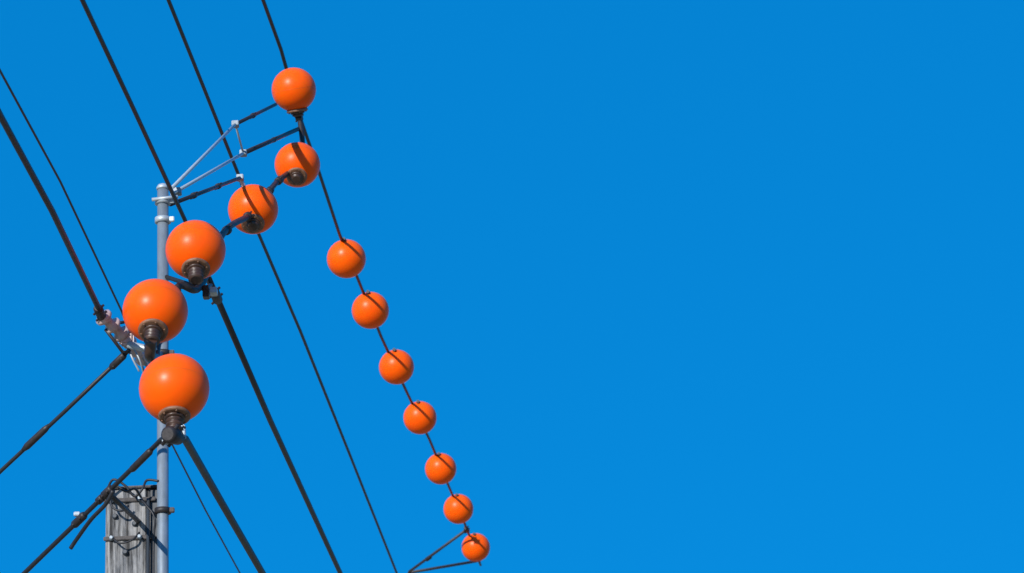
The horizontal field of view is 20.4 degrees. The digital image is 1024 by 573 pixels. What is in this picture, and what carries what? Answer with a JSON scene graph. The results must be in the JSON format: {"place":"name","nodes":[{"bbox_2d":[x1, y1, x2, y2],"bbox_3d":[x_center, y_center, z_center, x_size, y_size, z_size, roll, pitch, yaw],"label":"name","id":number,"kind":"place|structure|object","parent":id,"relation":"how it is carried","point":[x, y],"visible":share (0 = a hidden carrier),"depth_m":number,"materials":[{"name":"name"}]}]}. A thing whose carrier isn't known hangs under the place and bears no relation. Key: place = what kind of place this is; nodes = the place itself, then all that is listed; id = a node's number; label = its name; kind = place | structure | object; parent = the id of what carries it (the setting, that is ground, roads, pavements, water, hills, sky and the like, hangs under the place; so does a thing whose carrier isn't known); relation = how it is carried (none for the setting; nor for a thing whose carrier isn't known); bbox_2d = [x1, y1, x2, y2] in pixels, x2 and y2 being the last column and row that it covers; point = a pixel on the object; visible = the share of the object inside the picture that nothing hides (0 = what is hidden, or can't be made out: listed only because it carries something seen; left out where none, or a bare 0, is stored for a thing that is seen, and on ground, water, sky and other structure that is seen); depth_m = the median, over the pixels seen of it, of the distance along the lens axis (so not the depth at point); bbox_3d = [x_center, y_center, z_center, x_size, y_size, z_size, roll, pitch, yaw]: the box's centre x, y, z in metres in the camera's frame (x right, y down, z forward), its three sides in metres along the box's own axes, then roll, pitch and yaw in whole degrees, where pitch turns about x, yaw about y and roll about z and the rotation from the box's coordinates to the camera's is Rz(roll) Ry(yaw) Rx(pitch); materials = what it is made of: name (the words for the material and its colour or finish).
{"place":"outdoors","nodes":[
{"label":"outdoors","id":0,"kind":"place"},
{"bbox_2d":[0,0,1023,572],"label":"sky","id":1,"kind":"structure","parent":0,"point":[668,286],"materials":[{"name":"blue"}]},
{"label":"ground","id":2,"kind":"structure","parent":0,"visible":0},
{"bbox_2d":[96,103,304,572],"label":"utility pole","id":3,"kind":"object","parent":2,"relation":"on","point":[136,538],"visible":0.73,"depth_m":27.38,"materials":[{"name":"metal"}]},
{"bbox_2d":[0,108,106,321],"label":"power line","id":4,"kind":"object","parent":3,"relation":"attached to","point":[99,312],"visible":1,"depth_m":24.03,"materials":[{"name":"black rubber"}]},
{"bbox_2d":[0,348,130,473],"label":"guy cable","id":5,"kind":"object","parent":3,"relation":"attached to","point":[117,361],"visible":1,"depth_m":26.89,"materials":[{"name":"metal"}]},
{"bbox_2d":[22,437,161,572],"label":"guy cable","id":6,"kind":"object","parent":3,"relation":"attached to","point":[107,493],"visible":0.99,"depth_m":25.24,"materials":[{"name":"metal"}]},
{"bbox_2d":[0,69,239,572],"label":"power line","id":7,"kind":"object","parent":3,"relation":"attached to","point":[55,172],"visible":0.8,"depth_m":28.79,"materials":[{"name":"black rubber"}]},
{"bbox_2d":[123,279,187,345],"bbox_3d":[-3.291,0.281,26.240,0.601,0.712,0.600,-3,-20,0],"label":"aerial marker ball","id":8,"kind":"object","parent":3,"relation":"attached to","point":[155,309],"visible":0.98,"depth_m":26.03,"materials":[{"name":"orange plastic"}]},
{"bbox_2d":[139,353,209,429],"bbox_3d":[-2.890,0.943,24.344,0.600,0.750,0.600,-3,-20,0],"label":"aerial marker ball","id":9,"kind":"object","parent":3,"relation":"attached to","point":[174,388],"visible":1,"depth_m":24.14,"materials":[{"name":"orange plastic"}]},
{"bbox_2d":[165,220,225,284],"bbox_3d":[-3.067,-0.295,27.570,0.581,0.708,0.582,-3,-20,0],"label":"aerial marker ball","id":10,"kind":"object","parent":3,"relation":"attached to","point":[195,250],"visible":1,"depth_m":27.37,"materials":[{"name":"orange plastic"}]},
{"bbox_2d":[80,0,342,572],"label":"power line","id":11,"kind":"object","parent":3,"relation":"attached to","point":[217,300],"visible":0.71,"depth_m":31.52,"materials":[{"name":"black rubber"}]},
{"bbox_2d":[183,435,265,572],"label":"power line","id":12,"kind":"object","parent":3,"relation":"attached to","point":[210,483],"visible":0.79,"depth_m":26.73,"materials":[{"name":"black rubber"}]},
{"bbox_2d":[228,184,277,233],"bbox_3d":[-3.043,-0.890,33.446,0.588,0.625,0.588,-3,-20,0],"label":"aerial marker ball","id":13,"kind":"object","parent":3,"relation":"attached to","point":[260,202],"visible":0.92,"depth_m":33.24,"materials":[{"name":"orange plastic"}]},
{"bbox_2d":[167,0,397,572],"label":"power line","id":14,"kind":"object","parent":3,"relation":"attached to","point":[179,27],"visible":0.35,"depth_m":37.41,"materials":[{"name":"black rubber"}]},
{"bbox_2d":[272,68,315,116],"bbox_3d":[-2.765,-2.469,36.066,0.559,0.618,0.560,-3,-20,0],"label":"aerial marker ball","id":15,"kind":"object","parent":3,"relation":"attached to","point":[293,91],"visible":1,"depth_m":35.88,"materials":[{"name":"orange plastic"}]},
{"bbox_2d":[275,142,319,187],"bbox_3d":[-2.835,-1.595,37.587,0.601,0.629,0.600,-3,-20,0],"label":"aerial marker ball","id":16,"kind":"object","parent":3,"relation":"attached to","point":[299,162],"visible":0.96,"depth_m":37.37,"materials":[{"name":"orange plastic"}]},
{"bbox_2d":[261,0,481,565],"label":"power line","id":17,"kind":"object","parent":3,"relation":"attached to","point":[266,9],"visible":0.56,"depth_m":41.67,"materials":[{"name":"black rubber"}]},
{"bbox_2d":[327,237,365,277],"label":"aerial marker ball","id":18,"kind":"object","parent":17,"relation":"attached to","point":[346,258],"visible":1,"depth_m":43.01,"materials":[{"name":"orange plastic"}]},
{"bbox_2d":[352,290,388,328],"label":"aerial marker ball","id":19,"kind":"object","parent":17,"relation":"attached to","point":[370,310],"visible":1,"depth_m":45.19,"materials":[{"name":"orange plastic"}]},
{"bbox_2d":[379,348,413,384],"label":"aerial marker ball","id":20,"kind":"object","parent":17,"relation":"attached to","point":[396,367],"visible":1,"depth_m":47.86,"materials":[{"name":"orange plastic"}]},
{"bbox_2d":[403,400,436,433],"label":"aerial marker ball","id":21,"kind":"object","parent":17,"relation":"attached to","point":[419,417],"visible":1,"depth_m":50.53,"materials":[{"name":"orange plastic"}]},
{"bbox_2d":[425,452,455,484],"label":"aerial marker ball","id":22,"kind":"object","parent":17,"relation":"attached to","point":[440,468],"visible":1,"depth_m":53.53,"materials":[{"name":"orange plastic"}]},
{"bbox_2d":[444,493,472,523],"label":"aerial marker ball","id":23,"kind":"object","parent":17,"relation":"attached to","point":[458,508],"visible":1,"depth_m":56.16,"materials":[{"name":"orange plastic"}]},
{"bbox_2d":[462,533,489,561],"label":"aerial marker ball","id":24,"kind":"object","parent":17,"relation":"attached to","point":[475,547],"visible":1,"depth_m":58.92,"materials":[{"name":"orange plastic"}]},
{"bbox_2d":[408,526,480,572],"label":"utility pole","id":25,"kind":"object","parent":2,"relation":"on","point":[429,557],"visible":0.93,"depth_m":59.55,"materials":[{"name":"metal"}]}
]}

